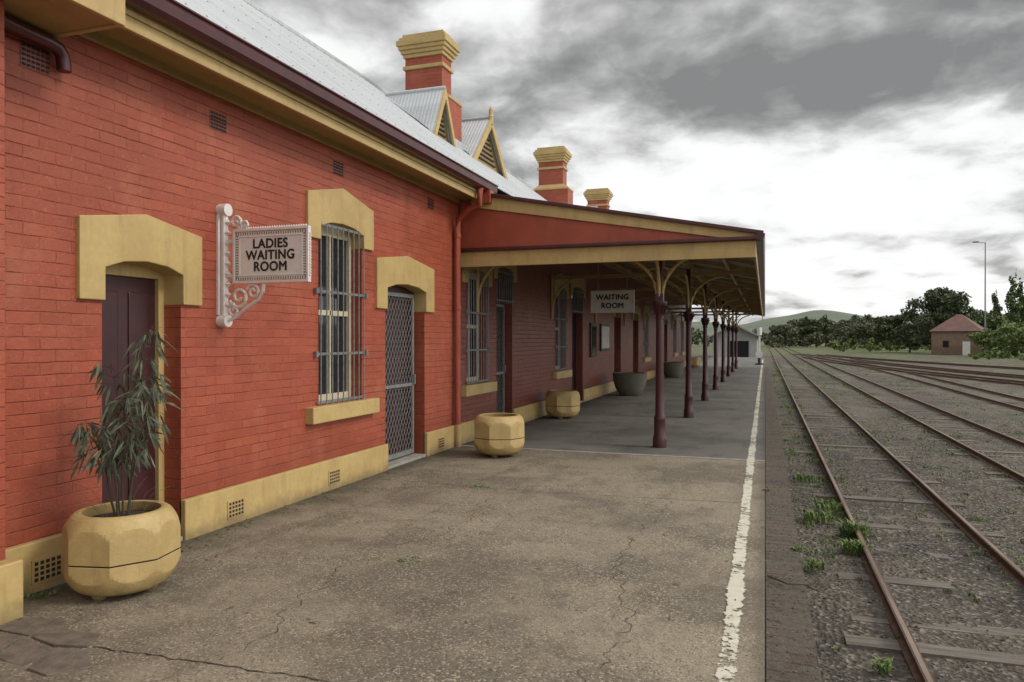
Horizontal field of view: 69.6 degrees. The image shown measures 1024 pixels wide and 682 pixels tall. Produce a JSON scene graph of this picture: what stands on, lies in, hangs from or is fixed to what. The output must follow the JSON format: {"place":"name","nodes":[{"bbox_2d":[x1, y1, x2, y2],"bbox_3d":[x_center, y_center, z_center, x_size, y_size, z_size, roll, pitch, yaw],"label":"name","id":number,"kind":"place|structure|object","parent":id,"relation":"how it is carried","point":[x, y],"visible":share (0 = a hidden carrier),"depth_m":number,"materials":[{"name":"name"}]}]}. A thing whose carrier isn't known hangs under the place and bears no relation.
{"place":"outdoors","nodes":[
{"label":"outdoors","id":0,"kind":"place"},
{"bbox_2d":[250,0,1023,324],"label":"sky","id":1,"kind":"structure","parent":0,"point":[870,144],"materials":[{"name":"grey"}]},
{"bbox_2d":[691,310,1006,340],"bbox_3d":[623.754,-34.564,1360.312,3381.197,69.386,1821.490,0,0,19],"label":"hills","id":2,"kind":"structure","parent":0,"point":[835,316],"depth_m":1456.37,"materials":[{"name":"green plant"}]},
{"bbox_2d":[691,341,1023,681],"bbox_3d":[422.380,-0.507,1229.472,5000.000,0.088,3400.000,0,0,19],"label":"ground","id":3,"kind":"structure","parent":0,"point":[831,665],"depth_m":11.86,"materials":[{"name":"gravel"}]},
{"bbox_2d":[0,357,821,681],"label":"railway platform","id":4,"kind":"structure","parent":3,"relation":"on","point":[612,583],"depth_m":5.08,"materials":[{"name":"concrete"}]},
{"bbox_2d":[0,0,4,560],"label":"bay wall","id":5,"kind":"structure","parent":4,"relation":"on","point":[2,317],"depth_m":4.36,"materials":[{"name":"brick"}]},
{"bbox_2d":[4,13,71,73],"bbox_3d":[-3.085,-1.909,4.623,0.105,0.194,0.764,0,0,11],"label":"downpipe","id":6,"kind":"object","parent":5,"relation":"attached to","point":[57,48],"visible":0.99,"depth_m":4.76,"materials":[{"name":"metal"}]},
{"bbox_2d":[4,0,113,34],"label":"eave box","id":7,"kind":"object","parent":5,"relation":"on","point":[50,17],"visible":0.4,"depth_m":4.58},
{"bbox_2d":[66,0,124,26],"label":"eave fascia","id":8,"kind":"structure","parent":7,"relation":"attached to","point":[112,11],"depth_m":4.58,"materials":[{"name":"yellow paint"}]},
{"bbox_2d":[0,557,22,624],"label":"bay plinth","id":9,"kind":"structure","parent":4,"relation":"on","point":[11,589],"depth_m":4.31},
{"bbox_2d":[62,500,180,600],"bbox_3d":[-2.558,1.368,4.837,0.651,0.539,0.651,0,0,6],"label":"planter","id":10,"kind":"object","parent":4,"relation":"on","point":[104,557],"visible":0.97,"depth_m":4.58,"materials":[{"name":"yellow paint"}]},
{"bbox_2d":[63,325,186,516],"bbox_3d":[-2.515,0.530,4.790,0.719,1.278,0.627,0,0,19],"label":"eucalyptus sapling","id":11,"kind":"object","parent":10,"relation":"on","point":[131,444],"visible":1,"depth_m":4.78,"materials":[{"name":"green plant"}]},
{"bbox_2d":[4,29,457,547],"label":"front wall","id":12,"kind":"structure","parent":4,"relation":"on","point":[100,130],"depth_m":6.10,"materials":[{"name":"brick"}]},
{"bbox_2d":[50,24,119,38],"bbox_3d":[-2.841,-2.113,4.819,0.690,0.200,0.040,0,0,19],"label":"eave end","id":13,"kind":"object","parent":12,"relation":"attached to","point":[83,31],"visible":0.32,"depth_m":4.79,"materials":[{"name":"yellow paint"}]},
{"bbox_2d":[105,263,163,501],"bbox_3d":[-3.046,0.510,5.753,0.100,2.250,0.760,0,0,19],"label":"yellow door frame","id":14,"kind":"object","parent":12,"relation":"in","point":[127,270],"visible":0.1,"depth_m":6.05,"materials":[{"name":"wood"}]},
{"bbox_2d":[20,40,433,210],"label":"wall vents","id":15,"kind":"object","parent":12,"relation":"attached to","point":[45,69],"depth_m":4.90,"materials":[{"name":"metal"}]},
{"bbox_2d":[22,42,433,209],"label":"wall vent slots","id":16,"kind":"object","parent":15,"relation":"attached to","point":[38,59],"depth_m":4.90,"materials":[{"name":"metal"}]},
{"bbox_2d":[76,188,433,312],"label":"hoods","id":17,"kind":"object","parent":12,"relation":"attached to","point":[171,254],"visible":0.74,"depth_m":6.04,"materials":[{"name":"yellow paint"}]},
{"bbox_2d":[216,204,310,326],"bbox_3d":[-2.125,-0.662,6.322,0.932,1.076,0.106,0,0,19],"label":"ladies waiting room sign","id":18,"kind":"object","parent":12,"relation":"attached to","point":[270,254],"visible":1,"depth_m":6.34,"materials":[{"name":"white metal"}]},
{"bbox_2d":[78,31,459,203],"bbox_3d":[-2.058,-2.178,7.881,0.038,0.095,7.620,0,0,19],"label":"eave bedmould","id":19,"kind":"object","parent":12,"relation":"attached to","point":[128,52],"visible":0.75,"depth_m":6.64,"materials":[{"name":"wood"}]},
{"bbox_2d":[120,14,476,199],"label":"fascia","id":20,"kind":"structure","parent":12,"relation":"attached to","point":[158,38],"depth_m":6.46,"materials":[{"name":"yellow paint"}]},
{"bbox_2d":[125,4,476,191],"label":"fascia trim","id":21,"kind":"structure","parent":20,"relation":"attached to","point":[171,32],"depth_m":6.43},
{"bbox_2d":[319,225,558,400],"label":"sash frames","id":22,"kind":"structure","parent":12,"relation":"attached to","point":[329,233],"depth_m":8.72,"materials":[{"name":"wood"}]},
{"bbox_2d":[319,236,557,394],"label":"window panes","id":23,"kind":"object","parent":22,"relation":"attached to","point":[334,317],"visible":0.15,"depth_m":8.54,"materials":[{"name":"grey glass"}]},
{"bbox_2d":[305,352,684,424],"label":"window sills","id":24,"kind":"structure","parent":12,"relation":"attached to","point":[331,412],"depth_m":8.53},
{"bbox_3d":[-3.882,-2.224,1.698,0.750,0.040,6.700,0,0,19],"label":"near eave roof","id":25,"kind":"object","parent":12,"relation":"on","visible":0},
{"bbox_2d":[125,0,497,193],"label":"gutter","id":26,"kind":"object","parent":25,"relation":"on","point":[185,20],"visible":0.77,"depth_m":6.50,"materials":[{"name":"paint"}]},
{"bbox_2d":[5,361,685,596],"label":"plinth","id":27,"kind":"structure","parent":4,"relation":"on","point":[202,514],"depth_m":7.21,"materials":[{"name":"yellow paint"}]},
{"bbox_2d":[31,436,444,585],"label":"plinth vents","id":28,"kind":"object","parent":27,"relation":"in","point":[33,572],"visible":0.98,"depth_m":4.92,"materials":[{"name":"metal"}]},
{"bbox_2d":[35,438,442,581],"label":"plinth vent holes","id":29,"kind":"object","parent":28,"relation":"attached to","point":[59,562],"visible":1,"depth_m":4.94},
{"bbox_2d":[181,401,582,540],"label":"door steps","id":30,"kind":"structure","parent":4,"relation":"on","point":[398,461],"depth_m":9.88,"materials":[{"name":"concrete"}]},
{"bbox_2d":[151,269,633,453],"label":"door frames","id":31,"kind":"structure","parent":4,"relation":"on","point":[396,289],"depth_m":13.97,"materials":[{"name":"wood"}]},
{"bbox_2d":[102,275,573,500],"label":"doors","id":32,"kind":"structure","parent":31,"relation":"attached to","point":[122,286],"depth_m":6.03,"materials":[{"name":"wood"}]},
{"bbox_2d":[102,290,573,502],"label":"door panels","id":33,"kind":"object","parent":32,"relation":"attached to","point":[137,316],"visible":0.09,"depth_m":5.79,"materials":[{"name":"wood"}]},
{"bbox_2d":[385,292,505,460],"bbox_3d":[-0.917,0.440,11.662,0.062,2.243,4.805,0,0,19],"label":"security door","id":34,"kind":"structure","parent":31,"relation":"attached to","point":[406,451],"depth_m":10.12,"materials":[{"name":"metal"}]},
{"bbox_2d":[42,459,747,680],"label":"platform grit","id":35,"kind":"object","parent":4,"relation":"on","point":[436,591],"visible":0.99,"depth_m":4.97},
{"bbox_2d":[18,423,785,679],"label":"leaf litter","id":36,"kind":"object","parent":4,"relation":"on","point":[216,555],"visible":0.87,"depth_m":6.18,"materials":[{"name":"plant"}]},
{"bbox_2d":[26,485,807,599],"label":"platform weeds","id":37,"kind":"object","parent":4,"relation":"on","point":[55,591],"visible":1,"depth_m":5.46,"materials":[{"name":"green plant"}]},
{"bbox_2d":[454,188,482,424],"bbox_3d":[-0.663,-0.516,11.163,0.532,3.613,0.121,0,0,34],"label":"downpipe","id":38,"kind":"object","parent":4,"relation":"on","point":[463,214],"visible":0.95,"depth_m":11.24,"materials":[{"name":"metal"}]},
{"bbox_2d":[454,425,460,446],"bbox_3d":[-0.834,1.450,11.287,0.106,0.340,0.106,0,0,19],"label":"downpipe foot","id":39,"kind":"object","parent":38,"relation":"attached to","point":[457,435],"visible":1,"depth_m":11.24},
{"bbox_2d":[474,413,523,457],"bbox_3d":[-0.183,1.333,10.428,0.700,0.580,0.700,0,0,-3],"label":"planter","id":40,"kind":"object","parent":4,"relation":"on","point":[496,435],"visible":1,"depth_m":10.14,"materials":[{"name":"yellow paint"}]},
{"bbox_2d":[545,389,579,418],"bbox_3d":[1.058,1.320,15.395,0.700,0.580,0.700,0,0,44],"label":"planter","id":41,"kind":"object","parent":4,"relation":"on","point":[560,403],"visible":1,"depth_m":15.11,"materials":[{"name":"yellow paint"}]},
{"bbox_2d":[458,199,685,422],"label":"front wall under canopy","id":42,"kind":"structure","parent":4,"relation":"on","point":[530,343],"depth_m":16.29,"materials":[{"name":"red brick"}]},
{"bbox_2d":[313,221,683,404],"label":"window bars","id":43,"kind":"object","parent":42,"relation":"attached to","point":[359,352],"depth_m":8.62,"materials":[{"name":"metal"}]},
{"bbox_2d":[462,266,683,324],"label":"hoods under canopy","id":44,"kind":"object","parent":42,"relation":"attached to","point":[579,284],"visible":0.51,"depth_m":17.11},
{"bbox_2d":[496,268,583,313],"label":"transom bars","id":45,"kind":"object","parent":44,"relation":"attached to","point":[505,274],"visible":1,"depth_m":13.63,"materials":[{"name":"metal"}]},
{"bbox_2d":[590,323,596,356],"bbox_3d":[2.257,-0.029,20.425,0.056,0.950,0.700,0,0,19],"label":"notice board","id":46,"kind":"object","parent":42,"relation":"attached to","point":[593,339],"visible":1,"depth_m":20.31,"materials":[{"name":"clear glass"}]},
{"bbox_2d":[600,324,609,350],"bbox_3d":[2.760,-0.107,21.891,0.056,0.800,1.200,0,0,19],"label":"notice board","id":47,"kind":"object","parent":42,"relation":"attached to","point":[604,337],"visible":1,"depth_m":21.73,"materials":[{"name":"paper"}]},
{"bbox_2d":[460,193,764,447],"bbox_3d":[7.122,-0.401,27.692,4.524,3.958,35.990,0,0,19],"label":"platform canopy","id":48,"kind":"object","parent":4,"relation":"on","point":[711,266],"visible":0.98,"depth_m":11.18,"materials":[{"name":"yellow paint"}]},
{"bbox_2d":[482,189,493,203],"bbox_3d":[-0.371,-2.205,11.319,0.140,0.210,0.180,0,0,19],"label":"rainwater head","id":49,"kind":"object","parent":48,"relation":"attached to","point":[486,197],"visible":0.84,"depth_m":11.23},
{"bbox_2d":[591,262,634,312],"bbox_3d":[2.027,-1.129,14.854,0.880,1.120,0.060,0,0,19],"label":"waiting room sign","id":50,"kind":"object","parent":48,"relation":"attached to","point":[615,301],"visible":1,"depth_m":14.83,"materials":[{"name":"metal"}]},
{"bbox_2d":[613,372,646,395],"bbox_3d":[3.448,1.261,21.552,1.005,0.665,1.005,0,0,19],"label":"concrete bowl planter","id":51,"kind":"object","parent":4,"relation":"on","point":[629,383],"visible":1,"depth_m":21.18,"materials":[{"name":"concrete"}]},
{"bbox_2d":[664,362,684,377],"bbox_3d":[6.915,1.235,31.675,1.005,0.665,1.005,0,0,19],"label":"concrete bowl planter","id":52,"kind":"object","parent":4,"relation":"on","point":[673,369],"visible":0.84,"depth_m":31.29,"materials":[{"name":"concrete"}]},
{"bbox_2d":[691,357,699,367],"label":"planter","id":53,"kind":"object","parent":4,"relation":"on","point":[695,361],"visible":0.6,"depth_m":42.57,"materials":[{"name":"yellow paint"}]},
{"bbox_2d":[755,327,763,364],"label":"round marker signal","id":54,"kind":"object","parent":4,"relation":"on","point":[759,354],"visible":1,"depth_m":47.32,"materials":[{"name":"white paint"}]},
{"bbox_2d":[765,399,818,679],"bbox_3d":[3.944,1.626,11.063,0.288,0.019,20.503,0,0,19],"label":"coping debris","id":55,"kind":"object","parent":4,"relation":"on","point":[782,559],"visible":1,"depth_m":5.39,"materials":[{"name":"gravel"}]},
{"bbox_2d":[767,575,818,591],"bbox_3d":[1.886,1.618,4.916,0.151,0.034,0.418,0,0,-12],"label":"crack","id":56,"kind":"object","parent":4,"relation":"on","point":[779,580],"visible":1,"depth_m":4.89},
{"bbox_2d":[708,324,761,356],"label":"goods shed","id":57,"kind":"structure","parent":3,"relation":"on","point":[747,343],"depth_m":95.47,"materials":[{"name":"grey concrete"}]},
{"bbox_2d":[768,324,793,341],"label":"broadleaf tree","id":58,"kind":"object","parent":3,"relation":"on","point":[781,329],"visible":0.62,"depth_m":253.20,"materials":[{"name":"green plant"}]},
{"bbox_2d":[691,318,899,345],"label":"distant tree line","id":59,"kind":"object","parent":3,"relation":"on","point":[764,336],"visible":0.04,"depth_m":277.29,"materials":[{"name":"green plant"}]},
{"bbox_2d":[792,316,824,346],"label":"broadleaf tree","id":60,"kind":"object","parent":3,"relation":"on","point":[806,327],"visible":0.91,"depth_m":239.28,"materials":[{"name":"green plant"}]},
{"bbox_2d":[818,315,835,346],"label":"broadleaf tree","id":61,"kind":"object","parent":3,"relation":"on","point":[828,323],"visible":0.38,"depth_m":256.85,"materials":[{"name":"green plant"}]},
{"bbox_2d":[830,318,873,340],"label":"broadleaf tree","id":62,"kind":"object","parent":3,"relation":"on","point":[836,328],"visible":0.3,"depth_m":221.63,"materials":[{"name":"green plant"}]},
{"bbox_2d":[851,314,873,340],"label":"broadleaf tree","id":63,"kind":"object","parent":3,"relation":"on","point":[867,317],"visible":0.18,"depth_m":225.09,"materials":[{"name":"green plant"}]},
{"bbox_2d":[848,322,908,345],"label":"broadleaf tree","id":64,"kind":"object","parent":3,"relation":"on","point":[859,330],"visible":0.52,"depth_m":182.07,"materials":[{"name":"green plant"}]},
{"bbox_2d":[766,324,1003,348],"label":"distant olive tree line","id":65,"kind":"object","parent":3,"relation":"on","point":[816,339],"visible":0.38,"depth_m":221.03,"materials":[{"name":"green plant"}]},
{"bbox_2d":[768,346,1023,681],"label":"railway track","id":66,"kind":"structure","parent":3,"relation":"on","point":[909,649],"depth_m":8.49,"materials":[{"name":"wood"}]},
{"bbox_2d":[769,361,1023,675],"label":"weeds","id":67,"kind":"object","parent":3,"relation":"on","point":[849,546],"visible":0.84,"depth_m":11.63,"materials":[{"name":"green plant"}]},
{"bbox_2d":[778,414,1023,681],"bbox_3d":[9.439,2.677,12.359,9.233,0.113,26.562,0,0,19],"label":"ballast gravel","id":68,"kind":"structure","parent":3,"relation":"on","point":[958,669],"depth_m":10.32,"materials":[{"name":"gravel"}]},
{"bbox_2d":[780,345,1023,487],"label":"railway track","id":69,"kind":"structure","parent":3,"relation":"on","point":[1002,468],"depth_m":22.29,"materials":[{"name":"metal"}]},
{"bbox_2d":[873,314,934,352],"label":"broadleaf tree","id":70,"kind":"object","parent":3,"relation":"on","point":[889,324],"visible":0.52,"depth_m":148.13,"materials":[{"name":"green plant"}]},
{"bbox_2d":[794,354,1023,414],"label":"railway track","id":71,"kind":"structure","parent":3,"relation":"on","point":[984,399],"depth_m":40.53,"materials":[{"name":"metal"}]},
{"bbox_2d":[802,356,1023,385],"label":"railway track","id":72,"kind":"structure","parent":3,"relation":"on","point":[991,380],"depth_m":54.64,"materials":[{"name":"metal"}]},
{"bbox_2d":[816,354,1023,369],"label":"railway track","id":73,"kind":"structure","parent":3,"relation":"on","point":[974,365],"depth_m":80.98,"materials":[{"name":"metal"}]},
{"bbox_2d":[828,337,1023,360],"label":"distant shrub line","id":74,"kind":"object","parent":3,"relation":"on","point":[1008,353],"visible":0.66,"depth_m":156.87,"materials":[{"name":"green plant"}]},
{"bbox_2d":[838,358,1023,379],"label":"railway track","id":75,"kind":"structure","parent":3,"relation":"on","point":[1021,377],"depth_m":63.09,"materials":[{"name":"metal"}]},
{"bbox_2d":[895,287,971,344],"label":"broadleaf tree","id":76,"kind":"object","parent":3,"relation":"on","point":[940,306],"visible":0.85,"depth_m":136.42,"materials":[{"name":"green plant"}]},
{"bbox_2d":[929,314,983,354],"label":"brick hut","id":77,"kind":"object","parent":3,"relation":"on","point":[948,337],"visible":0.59,"depth_m":123.89,"materials":[{"name":"brown brick"}]},
{"bbox_2d":[943,341,948,346],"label":"window front","id":78,"kind":"structure","parent":77,"relation":"in","point":[945,343],"depth_m":124.30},
{"bbox_2d":[963,341,969,354],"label":"door","id":79,"kind":"structure","parent":77,"relation":"in","point":[966,344],"depth_m":122.34,"materials":[{"name":"white paint"}]},
{"bbox_2d":[962,306,988,325],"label":"broadleaf tree","id":80,"kind":"object","parent":3,"relation":"on","point":[971,311],"visible":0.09,"depth_m":158.48,"materials":[{"name":"green plant"}]},
{"bbox_2d":[972,241,985,347],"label":"lamp mast","id":81,"kind":"object","parent":3,"relation":"on","point":[985,289],"visible":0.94,"depth_m":113.49,"materials":[{"name":"metal"}]},
{"bbox_2d":[969,313,1012,346],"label":"broadleaf tree","id":82,"kind":"object","parent":3,"relation":"on","point":[992,320],"visible":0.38,"depth_m":128.92,"materials":[{"name":"green plant"}]},
{"bbox_2d":[965,324,1023,351],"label":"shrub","id":83,"kind":"object","parent":3,"relation":"on","point":[986,340],"visible":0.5,"depth_m":112.39,"materials":[{"name":"green plant"}]},
{"bbox_2d":[988,289,1002,346],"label":"poplar tree","id":84,"kind":"object","parent":3,"relation":"on","point":[997,309],"visible":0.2,"depth_m":141.64,"materials":[{"name":"green plant"}]},
{"bbox_2d":[997,321,1023,352],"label":"broadleaf tree","id":85,"kind":"object","parent":3,"relation":"on","point":[1016,332],"visible":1,"depth_m":106.59,"materials":[{"name":"green plant"}]},
{"bbox_2d":[1003,269,1023,348],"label":"poplar tree","id":86,"kind":"object","parent":3,"relation":"on","point":[1014,307],"visible":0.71,"depth_m":136.03,"materials":[{"name":"green plant"}]},
{"bbox_2d":[1015,277,1023,352],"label":"poplar tree","id":87,"kind":"object","parent":3,"relation":"on","point":[1019,295],"visible":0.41,"depth_m":141.26,"materials":[{"name":"green plant"}]},
{"bbox_3d":[0.052,-1.969,26.507,8.070,7.100,43.820,0,0,19],"label":"rear and gable walls","id":88,"kind":"object","parent":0,"visible":0},
{"bbox_2d":[176,0,546,200],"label":"roof front","id":89,"kind":"structure","parent":88,"relation":"attached to","point":[345,81],"depth_m":10.24,"materials":[{"name":"metal"}]},
{"bbox_2d":[185,1,515,194],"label":"roof screws","id":90,"kind":"object","parent":89,"relation":"on","point":[334,78],"visible":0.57,"depth_m":10.37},
{"bbox_2d":[243,0,534,188],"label":"ridge cap","id":91,"kind":"object","parent":89,"relation":"attached to","point":[269,15],"visible":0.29,"depth_m":14.81,"materials":[{"name":"metal"}]},
{"bbox_2d":[96,27,684,301],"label":"soffit","id":92,"kind":"structure","parent":89,"relation":"attached to","point":[133,41],"depth_m":6.79,"materials":[{"name":"wood"}]},
{"bbox_2d":[387,89,451,143],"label":"gablet roof","id":93,"kind":"structure","parent":89,"relation":"attached to","point":[423,107],"depth_m":14.67,"materials":[{"name":"metal"}]},
{"bbox_2d":[385,86,444,95],"bbox_3d":[-1.961,-5.049,14.882,1.328,0.065,0.065,0,0,19],"label":"gablet ridge cap","id":94,"kind":"object","parent":93,"relation":"on","point":[415,90],"visible":1,"depth_m":14.85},
{"bbox_2d":[428,113,447,141],"bbox_3d":[-1.475,-4.369,14.717,0.060,1.240,0.920,0,0,19],"label":"gablet face","id":95,"kind":"object","parent":93,"relation":"attached to","point":[445,130],"visible":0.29,"depth_m":14.89},
{"bbox_2d":[438,115,445,137],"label":"gablet louvres","id":96,"kind":"object","parent":95,"relation":"attached to","point":[442,130],"visible":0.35,"depth_m":14.77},
{"bbox_2d":[433,87,456,147],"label":"gablet bargeboards","id":97,"kind":"object","parent":93,"relation":"attached to","point":[444,101],"visible":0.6,"depth_m":14.64,"materials":[{"name":"wood"}]},
{"bbox_2d":[405,54,461,141],"bbox_3d":[-1.811,-4.528,16.323,1.200,3.730,0.720,0,0,19],"label":"chimney shaft","id":98,"kind":"object","parent":89,"relation":"on","point":[428,77],"visible":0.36,"depth_m":16.12,"materials":[{"name":"brick"}]},
{"bbox_2d":[396,29,462,106],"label":"chimney cornice","id":99,"kind":"structure","parent":98,"relation":"attached to","point":[435,42],"depth_m":16.02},
{"bbox_2d":[455,138,464,150],"bbox_3d":[-1.821,-3.531,16.329,1.340,1.735,0.840,0,0,19],"label":"chimney flashing","id":100,"kind":"object","parent":98,"relation":"attached to","point":[460,145],"visible":0.07,"depth_m":16.26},
{"bbox_2d":[462,119,502,175],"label":"gablet roof","id":101,"kind":"structure","parent":89,"relation":"attached to","point":[473,131],"depth_m":16.91,"materials":[{"name":"metal"}]},
{"bbox_2d":[462,116,488,120],"bbox_3d":[-1.203,-5.196,17.370,1.512,0.065,0.065,0,0,19],"label":"gablet ridge cap","id":102,"kind":"object","parent":101,"relation":"on","point":[476,118],"visible":0.35,"depth_m":17.22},
{"bbox_2d":[477,133,499,173],"bbox_3d":[-0.630,-4.445,17.176,0.060,1.380,2.000,0,0,19],"label":"gablet face","id":103,"kind":"object","parent":101,"relation":"attached to","point":[495,164],"visible":0.35,"depth_m":17.43},
{"bbox_2d":[478,135,494,167],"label":"gablet louvres","id":104,"kind":"object","parent":103,"relation":"attached to","point":[486,152],"visible":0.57,"depth_m":17.16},
{"bbox_2d":[473,119,507,179],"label":"gablet bargeboards","id":105,"kind":"object","parent":101,"relation":"attached to","point":[489,127],"visible":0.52,"depth_m":17.09,"materials":[{"name":"wood"}]},
{"bbox_2d":[488,107,493,124],"bbox_3d":[-0.488,-5.245,17.125,0.124,0.420,0.130,0,0,19],"label":"finial","id":106,"kind":"object","parent":101,"relation":"on","point":[490,116],"visible":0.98,"depth_m":17.09,"materials":[{"name":"yellow paint"}]},
{"bbox_2d":[496,189,509,291],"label":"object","id":107,"kind":"structure","parent":89,"relation":"attached to","point":[499,191],"depth_m":27.19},
{"bbox_2d":[535,161,572,203],"bbox_3d":[1.471,-4.553,25.875,1.200,3.730,0.720,0,0,19],"label":"chimney shaft","id":108,"kind":"object","parent":89,"relation":"on","point":[552,176],"visible":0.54,"depth_m":25.59,"materials":[{"name":"brick"}]},
{"bbox_2d":[533,146,573,191],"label":"chimney cornice","id":109,"kind":"structure","parent":108,"relation":"attached to","point":[553,154],"depth_m":25.56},
{"bbox_2d":[587,200,608,208],"bbox_3d":[3.907,-4.572,32.968,1.200,3.730,0.720,0,0,19],"label":"chimney shaft","id":110,"kind":"object","parent":89,"relation":"on","point":[598,202],"visible":0.11,"depth_m":32.70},
{"bbox_2d":[583,188,612,206],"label":"chimney cornice","id":111,"kind":"structure","parent":110,"relation":"attached to","point":[598,194],"depth_m":32.66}
]}

